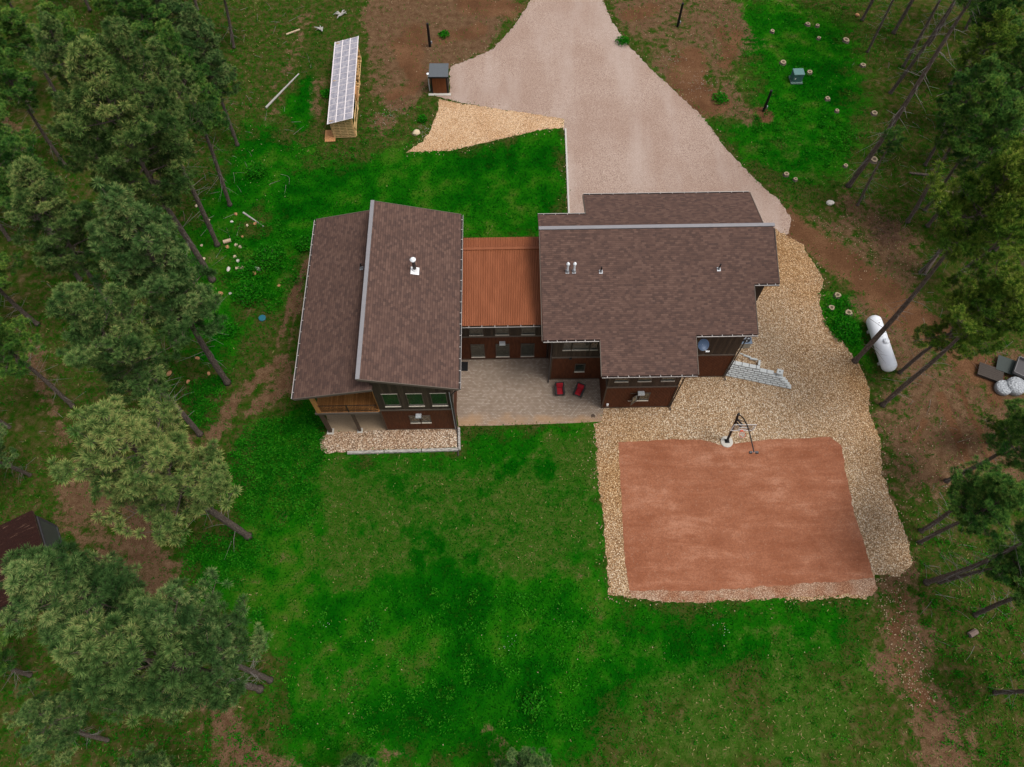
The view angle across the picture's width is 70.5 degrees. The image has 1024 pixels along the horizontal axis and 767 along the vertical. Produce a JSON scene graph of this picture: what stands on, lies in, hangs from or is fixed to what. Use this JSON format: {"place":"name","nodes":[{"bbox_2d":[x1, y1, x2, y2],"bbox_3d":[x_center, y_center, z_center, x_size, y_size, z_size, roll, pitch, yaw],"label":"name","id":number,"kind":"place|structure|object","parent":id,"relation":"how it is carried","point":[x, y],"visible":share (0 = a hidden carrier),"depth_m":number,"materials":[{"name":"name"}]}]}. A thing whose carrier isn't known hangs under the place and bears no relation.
{"place":"outdoors","nodes":[
{"label":"outdoors","id":0,"kind":"place"},
{"bbox_2d":[0,0,1023,766],"bbox_3d":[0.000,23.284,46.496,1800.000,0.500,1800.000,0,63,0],"label":"ground","id":1,"kind":"structure","parent":0,"point":[468,24],"depth_m":54.75,"materials":[{"name":"green plant"}]},
{"bbox_2d":[0,423,31,479],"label":"pine tree","id":2,"kind":"object","parent":1,"relation":"on","point":[4,463],"visible":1,"depth_m":50.32,"materials":[{"name":"green plant"}]},
{"bbox_2d":[0,629,32,690],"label":"pine tree","id":3,"kind":"object","parent":1,"relation":"on","point":[4,666],"visible":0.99,"depth_m":44.20,"materials":[{"name":"green plant"}]},
{"bbox_2d":[0,251,40,326],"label":"pine tree","id":4,"kind":"object","parent":1,"relation":"on","point":[3,264],"visible":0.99,"depth_m":54.94,"materials":[{"name":"green plant"}]},
{"bbox_2d":[0,102,56,234],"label":"pine tree","id":5,"kind":"object","parent":1,"relation":"on","point":[7,132],"visible":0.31,"depth_m":56.73,"materials":[{"name":"green plant"}]},
{"bbox_2d":[0,6,59,97],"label":"pine tree","id":6,"kind":"object","parent":1,"relation":"on","point":[15,26],"visible":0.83,"depth_m":65.62,"materials":[{"name":"green plant"}]},
{"bbox_2d":[0,510,63,626],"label":"rusty shed","id":7,"kind":"structure","parent":1,"relation":"on","point":[31,527],"depth_m":49.66,"materials":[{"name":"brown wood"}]},
{"bbox_2d":[36,516,61,547],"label":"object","id":8,"kind":"structure","parent":7,"relation":"in","point":[49,531],"depth_m":51.20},
{"bbox_2d":[0,46,66,166],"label":"pine tree","id":9,"kind":"object","parent":1,"relation":"on","point":[13,78],"visible":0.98,"depth_m":60.25,"materials":[{"name":"green plant"}]},
{"bbox_2d":[0,313,74,408],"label":"pine tree","id":10,"kind":"object","parent":1,"relation":"on","point":[9,337],"visible":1,"depth_m":49.75,"materials":[{"name":"green plant"}]},
{"bbox_2d":[0,134,82,281],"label":"pine tree","id":11,"kind":"object","parent":1,"relation":"on","point":[6,158],"visible":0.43,"depth_m":51.83,"materials":[{"name":"green plant"}]},
{"bbox_2d":[3,677,110,766],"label":"pine tree","id":12,"kind":"object","parent":1,"relation":"on","point":[43,712],"visible":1,"depth_m":40.40,"materials":[{"name":"green plant"}]},
{"bbox_2d":[2,155,123,320],"bbox_3d":[-31.454,-9.544,53.014,6.347,17.805,5.290,4,63,2],"label":"pine tree","id":13,"kind":"object","parent":1,"relation":"on","point":[53,210],"visible":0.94,"depth_m":49.17,"materials":[{"name":"green plant"}]},
{"bbox_2d":[31,0,101,102],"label":"pine tree","id":14,"kind":"object","parent":1,"relation":"on","point":[61,15],"visible":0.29,"depth_m":62.69,"materials":[{"name":"green plant"}]},
{"bbox_2d":[20,5,112,146],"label":"pine tree","id":15,"kind":"object","parent":1,"relation":"on","point":[50,47],"visible":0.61,"depth_m":58.45,"materials":[{"name":"green plant"}]},
{"bbox_2d":[0,537,148,648],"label":"pine tree","id":16,"kind":"object","parent":1,"relation":"on","point":[31,583],"visible":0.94,"depth_m":37.61,"materials":[{"name":"green plant"}]},
{"bbox_2d":[45,86,151,238],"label":"pine tree","id":17,"kind":"object","parent":1,"relation":"on","point":[60,103],"visible":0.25,"depth_m":53.42,"materials":[{"name":"green plant"}]},
{"bbox_2d":[92,0,152,61],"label":"pine tree","id":18,"kind":"object","parent":1,"relation":"on","point":[106,5],"visible":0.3,"depth_m":68.26,"materials":[{"name":"green plant"}]},
{"bbox_2d":[44,281,203,437],"bbox_3d":[-22.994,-0.828,47.326,7.249,20.134,7.132,36,69,17],"label":"pine tree","id":19,"kind":"object","parent":1,"relation":"on","point":[72,298],"visible":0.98,"depth_m":42.42,"materials":[{"name":"green plant"}]},
{"bbox_2d":[57,33,216,282],"bbox_3d":[-25.566,-14.325,52.126,8.048,23.641,6.563,16,65,8],"label":"pine tree","id":20,"kind":"object","parent":1,"relation":"on","point":[91,62],"visible":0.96,"depth_m":47.03,"materials":[{"name":"green plant"}]},
{"bbox_2d":[111,0,170,92],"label":"pine tree","id":21,"kind":"object","parent":1,"relation":"on","point":[144,6],"visible":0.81,"depth_m":64.84,"materials":[{"name":"green plant"}]},
{"bbox_2d":[45,390,252,556],"bbox_3d":[-19.130,6.504,42.483,8.026,22.227,7.191,11,64,5],"label":"pine tree","id":22,"kind":"object","parent":1,"relation":"on","point":[109,431],"visible":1,"depth_m":37.55,"materials":[{"name":"green plant"}]},
{"bbox_2d":[116,743,192,766],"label":"pine tree","id":23,"kind":"object","parent":1,"relation":"on","point":[157,760],"visible":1,"depth_m":37.75,"materials":[{"name":"green plant"}]},
{"bbox_2d":[45,587,264,728],"bbox_3d":[-16.655,14.827,37.628,6.947,23.452,5.590,-14,64,-7],"label":"pine tree","id":24,"kind":"object","parent":1,"relation":"on","point":[107,664],"visible":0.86,"depth_m":31.70,"materials":[{"name":"green plant"}]},
{"bbox_2d":[92,16,220,247],"bbox_3d":[-24.328,-17.642,54.521,7.105,22.349,7.223,-38,69,-17],"label":"pine tree","id":25,"kind":"object","parent":1,"relation":"on","point":[121,42],"visible":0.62,"depth_m":48.78,"materials":[{"name":"green plant"}]},
{"bbox_2d":[83,174,231,385],"bbox_3d":[-22.390,-5.693,48.570,6.751,22.274,6.102,24,66,11],"label":"pine tree","id":26,"kind":"object","parent":1,"relation":"on","point":[119,229],"visible":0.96,"depth_m":43.46,"materials":[{"name":"green plant"}]},
{"bbox_2d":[141,0,184,50],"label":"pine tree","id":27,"kind":"object","parent":1,"relation":"on","point":[172,6],"visible":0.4,"depth_m":66.41,"materials":[{"name":"green plant"}]},
{"bbox_2d":[142,18,234,206],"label":"pine tree","id":28,"kind":"object","parent":1,"relation":"on","point":[167,33],"visible":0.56,"depth_m":54.57,"materials":[{"name":"green plant"}]},
{"bbox_2d":[104,567,273,712],"bbox_3d":[-15.759,15.114,39.028,5.673,20.660,7.051,32,64,16],"label":"pine tree","id":29,"kind":"object","parent":1,"relation":"on","point":[187,619],"visible":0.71,"depth_m":34.94,"materials":[{"name":"green plant"}]},
{"bbox_2d":[172,0,241,146],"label":"pine tree","id":30,"kind":"object","parent":1,"relation":"on","point":[191,34],"visible":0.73,"depth_m":59.98,"materials":[{"name":"green plant"}]},
{"bbox_2d":[216,319,239,341],"bbox_3d":[-23.585,-4.462,59.970,2.044,0.780,2.052,0,63,0],"label":"shrub","id":31,"kind":"object","parent":1,"relation":"on","point":[229,329],"visible":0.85,"depth_m":59.96,"materials":[{"name":"green plant"}]},
{"bbox_2d":[221,0,235,48],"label":"pine tree","id":32,"kind":"object","parent":1,"relation":"on","point":[230,28],"visible":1,"depth_m":73.44,"materials":[{"name":"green plant"}]},
{"bbox_2d":[234,261,257,279],"bbox_3d":[-22.959,-9.826,62.650,2.126,0.794,2.097,0,63,0],"label":"shrub","id":33,"kind":"object","parent":1,"relation":"on","point":[247,268],"visible":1,"depth_m":62.56,"materials":[{"name":"green plant"}]},
{"bbox_2d":[232,278,266,307],"bbox_3d":[-22.360,-7.759,61.428,2.949,1.129,2.955,0,63,0],"label":"shrub","id":34,"kind":"object","parent":1,"relation":"on","point":[248,293],"visible":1,"depth_m":61.35,"materials":[{"name":"green plant"}]},
{"bbox_2d":[245,161,267,179],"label":"shrub","id":35,"kind":"object","parent":1,"relation":"on","point":[253,169],"visible":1,"depth_m":67.51,"materials":[{"name":"green plant"}]},
{"bbox_2d":[249,605,267,623],"bbox_3d":[-17.435,15.847,49.873,1.254,0.649,1.298,33,68,15],"label":"shrub","id":36,"kind":"object","parent":1,"relation":"on","point":[256,615],"visible":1,"depth_m":49.84,"materials":[{"name":"green plant"}]},
{"bbox_2d":[248,241,286,272],"bbox_3d":[-21.241,-11.059,63.047,3.351,1.191,3.402,0,63,0],"label":"shrub","id":37,"kind":"object","parent":1,"relation":"on","point":[267,254],"visible":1,"depth_m":63.03,"materials":[{"name":"green plant"}]},
{"bbox_2d":[295,234,311,251],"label":"shrub","id":38,"kind":"object","parent":1,"relation":"on","point":[305,243],"visible":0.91,"depth_m":63.76,"materials":[{"name":"green plant"}]},
{"bbox_2d":[327,36,361,137],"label":"woodshed","id":39,"kind":"object","parent":1,"relation":"on","point":[344,92],"visible":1,"depth_m":69.95,"materials":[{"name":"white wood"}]},
{"bbox_2d":[326,396,386,431],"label":"patio floor","id":40,"kind":"structure","parent":1,"relation":"on","point":[367,422],"depth_m":56.62,"materials":[{"name":"beige concrete"}]},
{"bbox_2d":[339,752,378,766],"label":"pine tree","id":41,"kind":"object","parent":1,"relation":"on","point":[354,760],"visible":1,"depth_m":41.29,"materials":[{"name":"green plant"}]},
{"bbox_2d":[362,614,381,635],"bbox_3d":[-9.601,16.490,49.626,1.312,0.519,1.407,25,66,12],"label":"shrub","id":42,"kind":"object","parent":1,"relation":"on","point":[373,621],"visible":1,"depth_m":49.58,"materials":[{"name":"green plant"}]},
{"bbox_2d":[320,426,458,453],"bbox_3d":[-9.438,4.329,55.963,10.824,0.001,1.906,-2,63,-1],"label":"gravel bed","id":43,"kind":"object","parent":1,"relation":"on","point":[400,439],"visible":0.99,"depth_m":55.93,"materials":[{"name":"beige gravel"}]},
{"bbox_2d":[347,427,460,454],"bbox_3d":[-8.116,5.123,55.456,8.803,0.240,1.854,-12,64,-6],"label":"timber edging","id":44,"kind":"object","parent":1,"relation":"on","point":[405,450],"visible":1,"depth_m":55.33,"materials":[{"name":"grey wood"}]},
{"bbox_2d":[426,63,448,92],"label":"hut","id":45,"kind":"object","parent":1,"relation":"on","point":[437,75],"visible":1,"depth_m":71.36,"materials":[{"name":"black metal"}]},
{"bbox_2d":[409,99,563,151],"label":"gravel patch","id":46,"kind":"object","parent":1,"relation":"on","point":[457,125],"visible":1,"depth_m":70.75,"materials":[{"name":"beige gravel"}]},
{"bbox_2d":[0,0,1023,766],"bbox_3d":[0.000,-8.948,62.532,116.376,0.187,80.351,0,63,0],"label":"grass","id":47,"kind":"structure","parent":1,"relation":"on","point":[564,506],"depth_m":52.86,"materials":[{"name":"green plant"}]},
{"bbox_2d":[10,0,1023,748],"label":"forest litter","id":48,"kind":"object","parent":1,"relation":"on","point":[598,414],"visible":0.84,"depth_m":56.75,"materials":[{"name":"brown plant"}]},
{"bbox_2d":[494,745,552,766],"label":"pine tree","id":49,"kind":"object","parent":1,"relation":"on","point":[525,758],"visible":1,"depth_m":41.95,"materials":[{"name":"green plant"}]},
{"bbox_2d":[521,691,546,717],"bbox_3d":[1.454,20.912,47.358,1.688,0.618,1.726,23,66,11],"label":"shrub","id":50,"kind":"object","parent":1,"relation":"on","point":[534,701],"visible":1,"depth_m":47.33,"materials":[{"name":"green plant"}]},
{"bbox_2d":[291,191,779,455],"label":"house","id":51,"kind":"structure","parent":1,"relation":"on","point":[629,300],"depth_m":52.85,"materials":[{"name":"tile"}]},
{"bbox_2d":[381,393,400,407],"bbox_3d":[-8.580,1.204,51.485,1.160,2.110,0.117,-1,63,0],"label":"window","id":52,"kind":"structure","parent":51,"relation":"in","point":[389,399],"depth_m":51.53,"materials":[{"name":"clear glass"}]},
{"bbox_2d":[405,393,424,406],"bbox_3d":[-6.875,1.173,51.501,1.160,2.110,0.117,-1,63,0],"label":"window","id":53,"kind":"structure","parent":51,"relation":"in","point":[413,399],"depth_m":51.55,"materials":[{"name":"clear glass"}]},
{"bbox_2d":[429,392,447,406],"bbox_3d":[-5.185,1.144,51.515,1.160,2.110,0.117,-1,63,0],"label":"window","id":54,"kind":"structure","parent":51,"relation":"in","point":[439,399],"depth_m":51.59,"materials":[{"name":"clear glass"}]},
{"bbox_2d":[470,344,484,357],"bbox_3d":[-2.722,-2.586,57.795,1.110,2.060,0.117,-1,63,0],"label":"window","id":55,"kind":"structure","parent":51,"relation":"in","point":[477,350],"depth_m":57.81,"materials":[{"name":"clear glass"}]},
{"bbox_2d":[495,344,509,357],"bbox_3d":[-0.748,-2.621,57.813,1.110,2.060,0.117,-1,63,0],"label":"window","id":56,"kind":"structure","parent":51,"relation":"in","point":[501,351],"depth_m":57.98,"materials":[{"name":"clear glass"}]},
{"bbox_2d":[520,343,534,356],"bbox_3d":[1.242,-2.655,57.830,1.110,2.060,0.117,-1,63,0],"label":"window","id":57,"kind":"structure","parent":51,"relation":"in","point":[527,349],"depth_m":57.82,"materials":[{"name":"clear glass"}]},
{"bbox_2d":[572,343,589,350],"bbox_3d":[5.078,-2.772,53.404,1.290,1.280,0.117,-1,63,0],"label":"window","id":58,"kind":"structure","parent":51,"relation":"in","point":[575,346],"depth_m":53.58,"materials":[{"name":"clear glass"}]},
{"bbox_2d":[712,92,729,104],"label":"shrub","id":59,"kind":"object","parent":1,"relation":"on","point":[720,97],"visible":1,"depth_m":72.06,"materials":[{"name":"green plant"}]},
{"bbox_2d":[594,229,912,602],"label":"gravel yard","id":60,"kind":"structure","parent":1,"relation":"on","point":[827,394],"depth_m":56.77,"materials":[{"name":"beige gravel"}]},
{"bbox_2d":[721,413,758,453],"bbox_3d":[16.800,4.332,53.215,1.640,4.924,3.254,0,63,0],"label":"basketball hoop","id":61,"kind":"object","parent":60,"relation":"on","point":[727,441],"visible":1,"depth_m":53.05,"materials":[{"name":"metal"}]},
{"bbox_2d":[630,578,877,602],"bbox_3d":[17.000,14.677,50.782,17.371,0.001,1.268,-3,63,-1],"label":"gravel strip","id":62,"kind":"object","parent":60,"relation":"on","point":[867,586],"visible":1,"depth_m":50.80,"materials":[{"name":"beige gravel"}]},
{"bbox_2d":[725,358,790,388],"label":"retaining wall","id":63,"kind":"structure","parent":60,"relation":"on","point":[747,371],"depth_m":57.70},
{"bbox_2d":[851,132,1023,363],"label":"pine tree","id":64,"kind":"object","parent":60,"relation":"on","point":[995,207],"visible":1,"depth_m":41.49,"materials":[{"name":"green plant"}]},
{"bbox_2d":[733,290,792,382],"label":"gravel bank","id":65,"kind":"structure","parent":1,"relation":"on","point":[771,345],"depth_m":59.47,"materials":[{"name":"beige gravel"}]},
{"bbox_2d":[788,68,804,84],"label":"transformer box","id":66,"kind":"object","parent":1,"relation":"on","point":[797,75],"visible":1,"depth_m":72.81,"materials":[{"name":"green metal"}]},
{"bbox_2d":[831,316,861,340],"bbox_3d":[27.779,-4.586,60.114,2.562,0.646,2.520,0,63,0],"label":"shrub","id":67,"kind":"object","parent":1,"relation":"on","point":[845,326],"visible":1,"depth_m":60.11,"materials":[{"name":"green plant"}]},
{"bbox_2d":[866,0,893,52],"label":"pine tree","id":68,"kind":"object","parent":1,"relation":"on","point":[878,29],"visible":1,"depth_m":72.45,"materials":[{"name":"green plant"}]},
{"bbox_2d":[866,315,896,371],"bbox_3d":[30.000,-3.273,58.900,1.200,1.600,5.100,-4,63,-2],"label":"propane tank","id":69,"kind":"object","parent":1,"relation":"on","point":[889,362],"visible":0.95,"depth_m":58.22,"materials":[{"name":"white metal"}]},
{"bbox_2d":[856,125,906,205],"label":"pine tree","id":70,"kind":"object","parent":1,"relation":"on","point":[895,142],"visible":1,"depth_m":60.02,"materials":[{"name":"green plant"}]},
{"bbox_2d":[857,204,924,266],"bbox_3d":[33.396,-13.331,64.616,5.848,0.517,7.230,0,63,0],"label":"brush heap","id":71,"kind":"object","parent":1,"relation":"on","point":[885,236],"visible":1,"depth_m":64.59,"materials":[{"name":"plant"}]},
{"bbox_2d":[891,0,913,34],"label":"pine tree","id":72,"kind":"object","parent":1,"relation":"on","point":[893,32],"visible":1,"depth_m":74.91,"materials":[{"name":"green plant"}]},
{"bbox_2d":[888,0,960,93],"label":"pine tree","id":73,"kind":"object","parent":1,"relation":"on","point":[904,74],"visible":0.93,"depth_m":67.83,"materials":[{"name":"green plant"}]},
{"bbox_2d":[845,0,1004,188],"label":"pine tree","id":74,"kind":"object","parent":1,"relation":"on","point":[971,4],"visible":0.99,"depth_m":56.42,"materials":[{"name":"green plant"}]},
{"bbox_2d":[901,0,952,67],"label":"pine tree","id":75,"kind":"object","parent":1,"relation":"on","point":[921,33],"visible":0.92,"depth_m":70.76,"materials":[{"name":"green plant"}]},
{"bbox_2d":[897,288,1000,374],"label":"pine tree","id":76,"kind":"object","parent":1,"relation":"on","point":[930,335],"visible":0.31,"depth_m":52.02,"materials":[{"name":"green plant"}]},
{"bbox_2d":[879,245,1023,407],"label":"pine tree","id":77,"kind":"object","parent":1,"relation":"on","point":[973,308],"visible":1,"depth_m":43.65,"materials":[{"name":"green plant"}]},
{"bbox_2d":[905,74,1010,223],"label":"pine tree","id":78,"kind":"object","parent":1,"relation":"on","point":[976,112],"visible":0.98,"depth_m":55.44,"materials":[{"name":"green plant"}]},
{"bbox_2d":[920,53,1009,166],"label":"pine tree","id":79,"kind":"object","parent":1,"relation":"on","point":[990,66],"visible":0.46,"depth_m":60.35,"materials":[{"name":"green plant"}]},
{"bbox_2d":[918,455,1014,538],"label":"pine tree","id":80,"kind":"object","parent":1,"relation":"on","point":[978,481],"visible":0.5,"depth_m":46.14,"materials":[{"name":"green plant"}]},
{"bbox_2d":[917,472,1023,544],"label":"pine tree","id":81,"kind":"object","parent":1,"relation":"on","point":[994,511],"visible":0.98,"depth_m":43.89,"materials":[{"name":"green plant"}]},
{"bbox_2d":[923,89,1018,210],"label":"pine tree","id":82,"kind":"object","parent":1,"relation":"on","point":[1005,102],"visible":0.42,"depth_m":55.50,"materials":[{"name":"green plant"}]},
{"bbox_2d":[921,105,1023,227],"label":"pine tree","id":83,"kind":"object","parent":1,"relation":"on","point":[1014,122],"visible":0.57,"depth_m":55.56,"materials":[{"name":"green plant"}]},
{"bbox_2d":[923,519,1023,589],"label":"pine tree","id":84,"kind":"object","parent":1,"relation":"on","point":[1019,531],"visible":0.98,"depth_m":45.14,"materials":[{"name":"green plant"}]},
{"bbox_2d":[941,8,1018,125],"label":"pine tree","id":85,"kind":"object","parent":1,"relation":"on","point":[991,38],"visible":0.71,"depth_m":62.59,"materials":[{"name":"green plant"}]},
{"bbox_2d":[937,531,1023,587],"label":"pine tree","id":86,"kind":"object","parent":1,"relation":"on","point":[998,569],"visible":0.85,"depth_m":43.50,"materials":[{"name":"green plant"}]},
{"bbox_2d":[943,397,1023,483],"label":"pine tree","id":87,"kind":"object","parent":1,"relation":"on","point":[1011,441],"visible":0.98,"depth_m":46.67,"materials":[{"name":"green plant"}]},
{"bbox_2d":[948,0,1023,85],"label":"pine tree","id":88,"kind":"object","parent":1,"relation":"on","point":[1001,5],"visible":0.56,"depth_m":66.00,"materials":[{"name":"green plant"}]},
{"bbox_2d":[953,209,1023,277],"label":"pine tree","id":89,"kind":"object","parent":1,"relation":"on","point":[1007,247],"visible":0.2,"depth_m":55.22,"materials":[{"name":"green plant"}]},
{"bbox_2d":[956,98,1023,194],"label":"pine tree","id":90,"kind":"object","parent":1,"relation":"on","point":[1017,104],"visible":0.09,"depth_m":57.59,"materials":[{"name":"green plant"}]},
{"bbox_2d":[960,70,1023,162],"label":"pine tree","id":91,"kind":"object","parent":1,"relation":"on","point":[1019,80],"visible":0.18,"depth_m":59.99,"materials":[{"name":"green plant"}]},
{"bbox_2d":[966,0,1023,77],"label":"pine tree","id":92,"kind":"object","parent":1,"relation":"on","point":[1021,28],"visible":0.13,"depth_m":67.34,"materials":[{"name":"green plant"}]},
{"bbox_2d":[976,355,1016,381],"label":"wooden platform","id":93,"kind":"structure","parent":1,"relation":"on","point":[996,373],"depth_m":58.38,"materials":[{"name":"grey wood"}]},
{"bbox_2d":[972,559,1023,617],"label":"pine tree","id":94,"kind":"object","parent":1,"relation":"on","point":[1018,594],"visible":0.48,"depth_m":44.22,"materials":[{"name":"green plant"}]},
{"bbox_2d":[977,411,1023,442],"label":"pine tree","id":95,"kind":"object","parent":1,"relation":"on","point":[994,426],"visible":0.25,"depth_m":52.86,"materials":[{"name":"green plant"}]},
{"bbox_2d":[980,30,1023,120],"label":"pine tree","id":96,"kind":"object","parent":1,"relation":"on","point":[1010,67],"visible":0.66,"depth_m":62.78,"materials":[{"name":"green plant"}]},
{"bbox_2d":[993,380,1011,395],"bbox_3d":[39.116,0.325,57.707,1.265,0.510,1.256,0,63,0],"label":"tarp bundle","id":97,"kind":"object","parent":1,"relation":"on","point":[1001,387],"visible":1,"depth_m":57.51,"materials":[{"name":"white plastic"}]},
{"bbox_2d":[989,669,1023,707],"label":"pine tree","id":98,"kind":"object","parent":1,"relation":"on","point":[995,692],"visible":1,"depth_m":46.32,"materials":[{"name":"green plant"}]},
{"bbox_2d":[1006,377,1023,395],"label":"tarp bundle","id":99,"kind":"object","parent":1,"relation":"on","point":[1016,385],"visible":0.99,"depth_m":57.36,"materials":[{"name":"white plastic"}]},
{"bbox_2d":[1012,356,1023,378],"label":"utility trailer","id":100,"kind":"object","parent":1,"relation":"on","point":[1018,369],"visible":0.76,"depth_m":58.08,"materials":[{"name":"black metal"}]},
{"bbox_2d":[457,358,603,425],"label":"patio","id":101,"kind":"structure","parent":0,"point":[492,392],"depth_m":57.62,"materials":[{"name":"concrete"}]},
{"bbox_2d":[555,381,564,395],"bbox_3d":[3.782,0.450,57.406,0.760,0.906,0.929,-4,63,-2],"label":"patio armchair","id":102,"kind":"object","parent":101,"relation":"on","point":[559,388],"visible":1,"depth_m":57.29,"materials":[{"name":"fabric"}]},
{"bbox_2d":[573,382,585,397],"bbox_3d":[5.324,0.534,57.364,0.760,0.906,0.929,22,65,10],"label":"patio armchair","id":103,"kind":"object","parent":101,"relation":"on","point":[579,390],"visible":1,"depth_m":57.25,"materials":[{"name":"fabric"}]},
{"bbox_2d":[437,0,790,233],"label":"driveway","id":104,"kind":"structure","parent":0,"point":[632,124],"depth_m":72.03,"materials":[{"name":"beige concrete"}]},
{"bbox_2d":[565,128,569,212],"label":"kerb","id":105,"kind":"structure","parent":104,"relation":"on","point":[567,171],"depth_m":68.01,"materials":[{"name":"concrete"}]},
{"bbox_2d":[618,437,873,592],"bbox_3d":[16.838,9.435,53.411,17.579,0.001,11.902,0,63,0],"label":"court","id":106,"kind":"object","parent":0,"point":[701,515],"visible":1,"depth_m":53.28,"materials":[{"name":"red stone"}]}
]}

